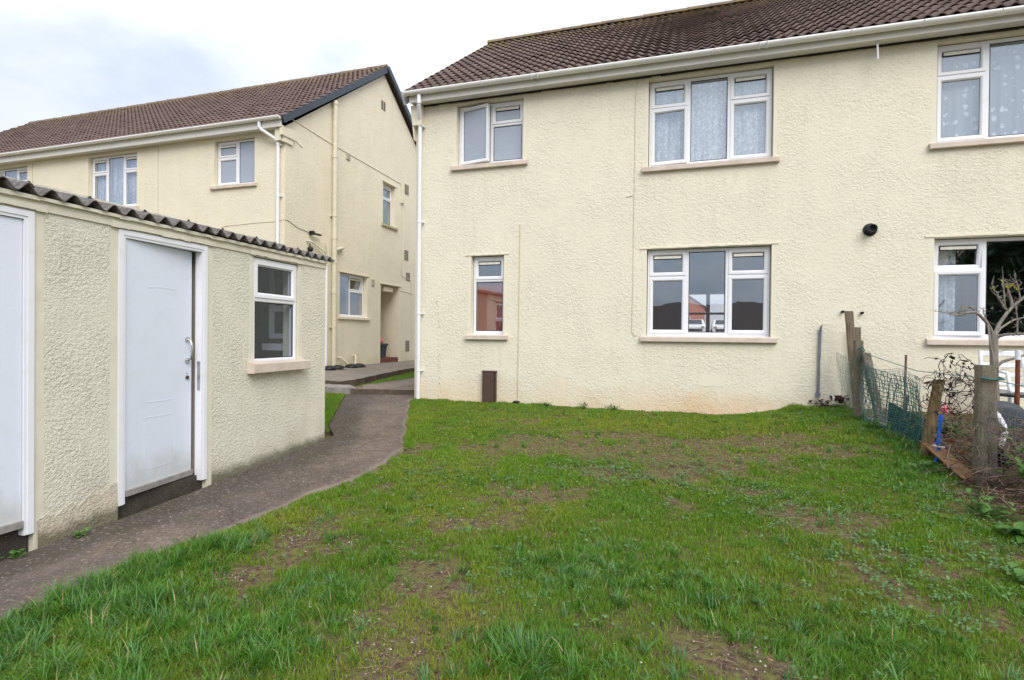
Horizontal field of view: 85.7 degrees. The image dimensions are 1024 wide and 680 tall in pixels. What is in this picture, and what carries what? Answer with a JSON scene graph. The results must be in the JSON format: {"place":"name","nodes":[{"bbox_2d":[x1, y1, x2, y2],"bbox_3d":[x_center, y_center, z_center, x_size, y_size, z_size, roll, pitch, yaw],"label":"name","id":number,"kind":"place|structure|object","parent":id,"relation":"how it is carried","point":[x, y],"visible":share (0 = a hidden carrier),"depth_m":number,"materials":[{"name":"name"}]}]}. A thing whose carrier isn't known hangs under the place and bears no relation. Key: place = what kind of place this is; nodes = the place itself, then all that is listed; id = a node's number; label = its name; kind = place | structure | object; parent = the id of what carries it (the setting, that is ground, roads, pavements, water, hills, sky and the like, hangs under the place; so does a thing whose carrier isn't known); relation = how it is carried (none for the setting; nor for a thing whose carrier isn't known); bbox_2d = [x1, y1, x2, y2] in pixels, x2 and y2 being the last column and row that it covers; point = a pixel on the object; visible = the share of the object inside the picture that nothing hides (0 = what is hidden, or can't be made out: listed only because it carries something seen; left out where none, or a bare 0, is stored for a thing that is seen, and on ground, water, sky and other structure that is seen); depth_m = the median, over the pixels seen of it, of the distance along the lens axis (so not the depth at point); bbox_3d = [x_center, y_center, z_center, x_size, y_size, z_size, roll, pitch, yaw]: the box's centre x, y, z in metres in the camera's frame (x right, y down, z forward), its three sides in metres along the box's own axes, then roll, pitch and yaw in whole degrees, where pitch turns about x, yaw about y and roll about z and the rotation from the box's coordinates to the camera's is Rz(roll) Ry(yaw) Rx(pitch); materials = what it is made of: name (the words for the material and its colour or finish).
{"place":"outdoors","nodes":[
{"label":"outdoors","id":0,"kind":"place"},
{"bbox_2d":[0,394,415,628],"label":"path","id":1,"kind":"structure","parent":0,"point":[368,431],"depth_m":4.52,"materials":[{"name":"concrete"}]},
{"bbox_2d":[1,548,25,557],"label":"step weed","id":2,"kind":"object","parent":1,"relation":"on","point":[15,553],"visible":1,"depth_m":3.46,"materials":[{"name":"green plant"}]},
{"bbox_2d":[71,527,90,537],"bbox_3d":[-2.976,1.330,3.798,0.104,0.062,0.108,1,0,18],"label":"step weed","id":3,"kind":"object","parent":1,"relation":"on","point":[77,533],"visible":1,"depth_m":3.79,"materials":[{"name":"green plant"}]},
{"bbox_2d":[0,175,334,561],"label":"outbuilding","id":4,"kind":"structure","parent":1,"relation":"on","point":[148,359],"depth_m":4.38,"materials":[{"name":"beige paint"}]},
{"bbox_2d":[0,215,23,534],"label":"door","id":5,"kind":"structure","parent":4,"relation":"in","point":[10,228],"depth_m":3.53,"materials":[{"name":"metal"}]},
{"bbox_2d":[125,239,192,496],"bbox_3d":[-2.938,0.213,4.623,0.101,2.004,0.710,1,0,9],"label":"door","id":6,"kind":"structure","parent":4,"relation":"in","point":[158,342],"depth_m":4.59,"materials":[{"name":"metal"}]},
{"bbox_2d":[262,269,282,349],"bbox_3d":[-2.784,-0.444,6.539,0.335,1.130,0.105,1,0,15],"label":"inner window frame","id":7,"kind":"structure","parent":4,"relation":"in","point":[272,308],"depth_m":6.59,"materials":[{"name":"white plastic"}]},
{"bbox_2d":[247,257,309,373],"bbox_3d":[-2.532,-0.256,5.952,0.190,1.180,0.900,1,0,15],"label":"window","id":8,"kind":"structure","parent":4,"relation":"in","point":[282,363],"depth_m":5.96,"materials":[{"name":"white plastic"}]},
{"bbox_2d":[0,0,729,335],"label":"sky","id":9,"kind":"structure","parent":0,"point":[59,58],"materials":[{"name":"white"}]},
{"bbox_2d":[325,360,414,385],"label":"pavement","id":10,"kind":"structure","parent":0,"point":[358,376],"depth_m":12.82,"materials":[{"name":"grey concrete"}]},
{"bbox_2d":[0,64,415,368],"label":"house","id":11,"kind":"structure","parent":10,"relation":"on","point":[324,164],"depth_m":14.05,"materials":[{"name":"paint"}]},
{"bbox_2d":[0,167,26,180],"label":"window","id":12,"kind":"structure","parent":11,"relation":"in","point":[19,173],"depth_m":15.00,"materials":[{"name":"white plastic"}]},
{"bbox_2d":[92,153,138,208],"bbox_3d":[-9.911,-3.909,13.774,1.820,1.430,0.273,1,0,18],"label":"window","id":13,"kind":"structure","parent":11,"relation":"in","point":[120,162],"depth_m":13.88,"materials":[{"name":"white plastic"}]},
{"bbox_2d":[209,139,256,189],"bbox_3d":[-6.296,-4.005,12.582,1.310,1.110,0.230,1,0,18],"label":"window","id":14,"kind":"structure","parent":11,"relation":"in","point":[236,159],"depth_m":12.62,"materials":[{"name":"white plastic"}]},
{"bbox_2d":[338,273,370,320],"bbox_3d":[-4.289,-1.133,14.665,0.327,1.190,1.420,1,0,18],"label":"window","id":15,"kind":"structure","parent":11,"relation":"in","point":[349,316],"depth_m":14.80,"materials":[{"name":"white plastic"}]},
{"bbox_2d":[381,184,397,230],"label":"window","id":16,"kind":"structure","parent":11,"relation":"in","point":[385,187],"depth_m":16.49,"materials":[{"name":"white plastic"}]},
{"bbox_2d":[351,378,414,394],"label":"path","id":17,"kind":"structure","parent":0,"point":[402,387],"depth_m":10.09,"materials":[{"name":"grey concrete"}]},
{"bbox_2d":[380,338,388,357],"bbox_3d":[-3.882,0.164,16.221,0.360,0.719,0.360,1,0,18],"label":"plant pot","id":18,"kind":"object","parent":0,"point":[383,347],"visible":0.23,"depth_m":16.14,"materials":[{"name":"grey plastic"}]},
{"bbox_2d":[0,387,1023,679],"bbox_3d":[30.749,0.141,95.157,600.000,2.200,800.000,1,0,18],"label":"ground","id":19,"kind":"structure","parent":0,"point":[704,651],"depth_m":3.44,"materials":[{"name":"green plant"}]},
{"bbox_2d":[325,384,355,397],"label":"kerb","id":20,"kind":"structure","parent":19,"relation":"on","point":[336,388],"depth_m":10.06,"materials":[{"name":"concrete"}]},
{"bbox_2d":[361,371,414,385],"bbox_3d":[-1.670,0.745,15.471,0.865,0.289,9.618,1,0,18],"label":"grass strip","id":21,"kind":"object","parent":19,"relation":"on","point":[405,375],"depth_m":12.14,"materials":[{"name":"green plant"}]},
{"bbox_2d":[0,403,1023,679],"bbox_3d":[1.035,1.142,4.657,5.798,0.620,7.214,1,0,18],"label":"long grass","id":22,"kind":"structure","parent":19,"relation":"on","point":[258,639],"depth_m":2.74,"materials":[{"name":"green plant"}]},
{"bbox_2d":[120,415,1021,679],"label":"grit","id":23,"kind":"object","parent":19,"relation":"on","point":[438,658],"visible":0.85,"depth_m":3.27,"materials":[{"name":"soil"}]},
{"bbox_2d":[163,405,1023,679],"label":"clover","id":24,"kind":"object","parent":19,"relation":"on","point":[986,552],"visible":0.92,"depth_m":3.73,"materials":[{"name":"green plant"}]},
{"bbox_2d":[604,403,623,409],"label":"wall weed","id":25,"kind":"object","parent":19,"relation":"on","point":[611,408],"depth_m":8.33,"materials":[{"name":"green plant"}]},
{"bbox_2d":[689,296,705,322],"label":"house","id":26,"kind":"structure","parent":19,"relation":"on","point":[695,306],"depth_m":55.02,"materials":[{"name":"orange brick"}]},
{"bbox_2d":[401,0,1023,414],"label":"house","id":27,"kind":"structure","parent":19,"relation":"on","point":[599,204],"depth_m":8.13,"materials":[{"name":"paint"}]},
{"bbox_2d":[465,256,507,339],"bbox_3d":[-0.390,-0.694,9.118,0.735,1.375,0.238,1,0,18],"label":"window","id":28,"kind":"structure","parent":27,"relation":"in","point":[490,317],"depth_m":9.20,"materials":[{"name":"white plastic"}]},
{"bbox_2d":[450,100,527,170],"bbox_3d":[-0.357,-3.361,9.089,1.325,1.090,0.230,1,0,18],"label":"window","id":29,"kind":"structure","parent":27,"relation":"in","point":[504,148],"depth_m":9.09,"materials":[{"name":"white plastic"}]},
{"bbox_2d":[689,294,723,331],"bbox_3d":[5.371,-0.670,15.050,1.050,1.160,0.050,1,0,18],"label":"rear window frame","id":30,"kind":"structure","parent":27,"relation":"in","point":[708,313],"depth_m":15.03,"materials":[{"name":"white plastic"}]},
{"bbox_2d":[640,246,777,342],"bbox_3d":[2.847,-0.655,8.067,1.872,1.375,0.230,1,0,18],"label":"window","id":31,"kind":"structure","parent":27,"relation":"in","point":[729,335],"depth_m":8.03,"materials":[{"name":"white plastic"}]},
{"bbox_2d":[642,68,779,172],"bbox_3d":[2.878,-3.193,8.068,1.872,1.390,0.274,1,0,18],"label":"window","id":32,"kind":"structure","parent":27,"relation":"in","point":[704,114],"depth_m":8.15,"materials":[{"name":"white plastic"}]},
{"bbox_2d":[815,324,822,396],"bbox_3d":[4.201,0.283,7.541,0.073,0.992,0.040,1,0,18],"label":"metal strip","id":33,"kind":"object","parent":27,"relation":"attached to","point":[817,393],"visible":1,"depth_m":7.54,"materials":[{"name":"grey metal"}]},
{"bbox_2d":[926,237,1023,345],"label":"window","id":34,"kind":"structure","parent":27,"relation":"in","point":[943,268],"depth_m":7.14,"materials":[{"name":"white plastic"}]},
{"bbox_2d":[929,36,1023,149],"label":"window","id":35,"kind":"structure","parent":27,"relation":"in","point":[980,85],"depth_m":7.11,"materials":[{"name":"white plastic"}]},
{"bbox_2d":[809,399,844,408],"bbox_3d":[4.275,0.872,7.461,0.440,0.145,0.399,1,0,18],"label":"wall weed","id":36,"kind":"object","parent":19,"relation":"on","point":[823,404],"depth_m":7.46,"materials":[{"name":"brown plant"}]},
{"bbox_2d":[829,395,848,403],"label":"wall weed","id":37,"kind":"object","parent":19,"relation":"on","point":[839,399],"depth_m":7.37,"materials":[{"name":"brown plant"}]},
{"bbox_2d":[844,311,855,398],"bbox_3d":[4.424,0.355,7.132,0.242,1.460,0.064,1,1,39],"label":"wooden post","id":38,"kind":"object","parent":19,"relation":"on","point":[850,327],"visible":0.49,"depth_m":7.14,"materials":[{"name":"brown wood"}]},
{"bbox_2d":[855,327,860,339],"bbox_3d":[4.603,0.457,7.353,0.102,1.255,0.093,1,0,18],"label":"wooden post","id":39,"kind":"object","parent":19,"relation":"on","point":[858,332],"visible":0.12,"depth_m":7.33,"materials":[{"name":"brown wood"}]},
{"bbox_2d":[853,340,863,417],"bbox_3d":[4.337,0.571,6.904,0.120,1.130,0.105,1,0,18],"label":"concrete post","id":40,"kind":"object","parent":19,"relation":"on","point":[857,378],"visible":0.66,"depth_m":6.86,"materials":[{"name":"grey concrete"}]},
{"bbox_2d":[836,352,924,443],"bbox_3d":[4.308,0.646,6.554,0.180,0.947,1.801,1,0,6],"label":"wire netting","id":41,"kind":"object","parent":40,"relation":"attached to","point":[867,409],"visible":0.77,"depth_m":6.31,"materials":[{"name":"green plastic-coated wire mesh"}]},
{"bbox_2d":[861,364,920,444],"bbox_3d":[4.246,0.694,6.210,0.119,0.809,1.036,1,0,0],"label":"netting","id":42,"kind":"object","parent":41,"relation":"attached to","point":[896,412],"visible":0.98,"depth_m":6.15,"materials":[{"name":"green plastic"}]},
{"bbox_2d":[857,346,1023,386],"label":"rope","id":43,"kind":"object","parent":40,"relation":"attached to","point":[999,377],"visible":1,"depth_m":5.18,"materials":[{"name":"fabric"}]},
{"bbox_2d":[853,419,889,432],"bbox_3d":[4.206,0.982,6.314,0.578,0.165,0.391,0,0,-13],"label":"sword leaf plant","id":44,"kind":"object","parent":19,"relation":"on","point":[888,424],"visible":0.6,"depth_m":6.29,"materials":[{"name":"green plant"}]},
{"bbox_2d":[861,353,883,421],"bbox_3d":[4.369,0.648,6.651,0.113,0.980,0.367,0,0,-13],"label":"concrete strut","id":45,"kind":"object","parent":19,"relation":"on","point":[866,358],"visible":0.46,"depth_m":6.67,"materials":[{"name":"grey concrete"}]},
{"bbox_2d":[883,379,908,422],"bbox_3d":[4.390,0.769,6.264,0.102,0.656,0.439,1,0,2],"label":"garden stick","id":46,"kind":"object","parent":19,"relation":"on","point":[893,401],"visible":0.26,"depth_m":6.37,"materials":[{"name":"brown wood"}]},
{"bbox_2d":[904,355,906,406],"bbox_3d":[4.535,0.632,6.367,0.033,0.920,0.023,1,0,18],"label":"garden cane","id":47,"kind":"object","parent":19,"relation":"on","point":[905,368],"visible":0.41,"depth_m":6.36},
{"bbox_2d":[896,436,914,448],"bbox_3d":[4.031,1.067,5.723,0.314,0.146,0.211,0,1,-34],"label":"sword leaf plant","id":48,"kind":"object","parent":19,"relation":"on","point":[902,439],"visible":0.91,"depth_m":5.71,"materials":[{"name":"green plant"}]},
{"bbox_2d":[886,402,936,441],"bbox_3d":[4.383,0.945,6.035,0.077,0.447,0.734,1,0,0],"label":"plastic sheet","id":49,"kind":"object","parent":19,"relation":"on","point":[901,416],"visible":0.21,"depth_m":6.17,"materials":[{"name":"green plastic"}]},
{"bbox_2d":[908,459,947,473],"bbox_3d":[3.863,1.178,5.105,0.312,0.108,0.346,1,1,44],"label":"fence weed","id":50,"kind":"object","parent":19,"relation":"on","point":[925,463],"visible":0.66,"depth_m":5.11,"materials":[{"name":"green plant"}]},
{"bbox_2d":[920,379,944,455],"bbox_3d":[4.185,0.849,5.520,0.257,0.912,0.108,0,0,-8],"label":"wooden stake","id":51,"kind":"object","parent":19,"relation":"on","point":[931,420],"visible":0.68,"depth_m":5.49,"materials":[{"name":"brown wood"}]},
{"bbox_2d":[914,355,973,437],"bbox_3d":[4.286,0.565,5.339,0.537,0.834,0.800,1,0,18],"label":"dead vine","id":52,"kind":"object","parent":51,"relation":"attached to","point":[950,384],"visible":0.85,"depth_m":5.39,"materials":[{"name":"brown plant"}]},
{"bbox_2d":[924,353,974,388],"bbox_3d":[4.441,0.313,5.511,0.574,0.376,0.219,1,0,2],"label":"dead flower stem","id":53,"kind":"object","parent":52,"relation":"attached to","point":[951,362],"visible":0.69,"depth_m":5.52,"materials":[{"name":"brown plant"}]},
{"bbox_2d":[932,415,944,462],"bbox_3d":[4.123,0.962,5.330,0.113,0.476,0.069,0,0,-12],"label":"blue pipe","id":54,"kind":"object","parent":19,"relation":"on","point":[940,419],"visible":0.73,"depth_m":5.33,"materials":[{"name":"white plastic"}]},
{"bbox_2d":[919,441,974,481],"bbox_3d":[4.093,1.122,5.173,0.150,0.190,0.882,1,0,13],"label":"timber plank","id":55,"kind":"object","parent":19,"relation":"on","point":[940,455],"visible":0.62,"depth_m":5.13,"materials":[{"name":"brown wood"}]},
{"bbox_2d":[943,436,954,442],"bbox_3d":[4.418,1.002,5.577,0.085,0.060,0.060,1,0,18],"label":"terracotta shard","id":56,"kind":"object","parent":19,"relation":"on","point":[952,441],"visible":0.5,"depth_m":5.55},
{"bbox_2d":[903,411,1023,501],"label":"bramble litter","id":57,"kind":"object","parent":19,"relation":"on","point":[999,476],"visible":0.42,"depth_m":4.83,"materials":[{"name":"brown plant"}]},
{"bbox_2d":[998,443,1023,459],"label":"garden shrub","id":58,"kind":"object","parent":57,"relation":"on","point":[1017,449],"visible":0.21,"depth_m":4.85,"materials":[{"name":"green plant"}]},
{"bbox_2d":[916,417,1014,438],"bbox_3d":[4.561,0.911,5.609,0.711,0.213,0.625,1,1,27],"label":"garden shrub","id":59,"kind":"object","parent":19,"relation":"on","point":[953,431],"visible":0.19,"depth_m":5.58,"materials":[{"name":"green plant"}]},
{"bbox_2d":[922,405,950,412],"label":"red flowers","id":60,"kind":"object","parent":59,"relation":"on","point":[946,407],"visible":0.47,"depth_m":5.69,"materials":[{"name":"pink plant"}]},
{"bbox_2d":[909,409,1023,469],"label":"bramble","id":61,"kind":"object","parent":19,"relation":"on","point":[965,433],"visible":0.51,"depth_m":5.03,"materials":[{"name":"brown plant"}]},
{"bbox_2d":[931,269,1023,400],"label":"apple tree","id":62,"kind":"object","parent":19,"relation":"on","point":[994,336],"visible":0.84,"depth_m":5.88,"materials":[{"name":"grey plant"}]},
{"bbox_2d":[936,457,1023,515],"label":"twig litter","id":63,"kind":"object","parent":19,"relation":"on","point":[1005,490],"visible":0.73,"depth_m":4.46,"materials":[{"name":"brown plant"}]},
{"bbox_2d":[945,488,1023,521],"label":"fence weed","id":64,"kind":"object","parent":19,"relation":"on","point":[986,510],"visible":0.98,"depth_m":4.14,"materials":[{"name":"green plant"}]},
{"bbox_2d":[972,365,998,489],"bbox_3d":[4.083,0.833,4.748,0.160,1.235,0.134,1,0,18],"label":"concrete post","id":65,"kind":"object","parent":19,"relation":"on","point":[985,393],"visible":0.74,"depth_m":4.71,"materials":[{"name":"grey concrete"}]},
{"bbox_2d":[987,402,1023,495],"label":"chain link","id":66,"kind":"object","parent":65,"relation":"attached to","point":[1005,441],"visible":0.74,"depth_m":4.57,"materials":[{"name":"metal"}]},
{"bbox_2d":[973,401,1023,442],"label":"bin lid","id":67,"kind":"object","parent":19,"relation":"on","point":[1012,412],"visible":0.21,"depth_m":5.34,"materials":[{"name":"grey plastic"}]},
{"bbox_2d":[974,416,1023,486],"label":"bramble","id":68,"kind":"object","parent":19,"relation":"on","point":[1012,455],"visible":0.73,"depth_m":4.53,"materials":[{"name":"brown plant"}]},
{"bbox_2d":[995,457,1023,477],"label":"fence weed","id":69,"kind":"object","parent":68,"relation":"on","point":[1021,470],"visible":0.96,"depth_m":4.34,"materials":[{"name":"green plant"}]},
{"bbox_2d":[978,350,1023,402],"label":"garden chair","id":70,"kind":"object","parent":19,"relation":"on","point":[1009,388],"visible":0.45,"depth_m":6.62,"materials":[{"name":"white plastic"}]},
{"bbox_2d":[998,443,1016,465],"bbox_3d":[4.582,1.065,5.145,0.270,0.185,0.270,1,0,18],"label":"bucket","id":71,"kind":"object","parent":19,"relation":"on","point":[999,462],"visible":0.12,"depth_m":5.06,"materials":[{"name":"black plastic"}]},
{"bbox_2d":[997,412,1007,445],"bbox_3d":[4.506,0.793,5.168,0.236,0.431,0.052,1,0,18],"label":"white hose","id":72,"kind":"object","parent":71,"relation":"in","point":[1001,419],"visible":0.22,"depth_m":5.13,"materials":[{"name":"plastic"}]},
{"bbox_2d":[993,522,1023,543],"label":"broadleaf plant","id":73,"kind":"object","parent":19,"relation":"on","point":[1018,528],"visible":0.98,"depth_m":3.72,"materials":[{"name":"green plant"}]},
{"bbox_2d":[1000,562,1023,588],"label":"broadleaf plant","id":74,"kind":"object","parent":19,"relation":"on","point":[1018,572],"visible":1,"depth_m":3.17,"materials":[{"name":"green plant"}]},
{"bbox_2d":[1014,350,1020,405],"bbox_3d":[5.201,0.649,5.679,0.047,1.091,0.047,1,0,18],"label":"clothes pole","id":75,"kind":"object","parent":19,"relation":"on","point":[1017,373],"visible":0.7,"depth_m":5.66,"materials":[{"name":"brown metal"}]},
{"bbox_2d":[689,319,705,331],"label":"parked car","id":76,"kind":"object","parent":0,"point":[697,325],"visible":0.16,"depth_m":45.66,"materials":[{"name":"white paint"}]},
{"bbox_2d":[710,320,723,335],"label":"parked car","id":77,"kind":"object","parent":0,"point":[717,325],"visible":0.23,"depth_m":46.11,"materials":[{"name":"white paint"}]},
{"bbox_2d":[1000,392,1023,402],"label":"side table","id":78,"kind":"object","parent":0,"point":[1003,394],"visible":0.3,"depth_m":5.95,"materials":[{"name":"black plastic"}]}
]}

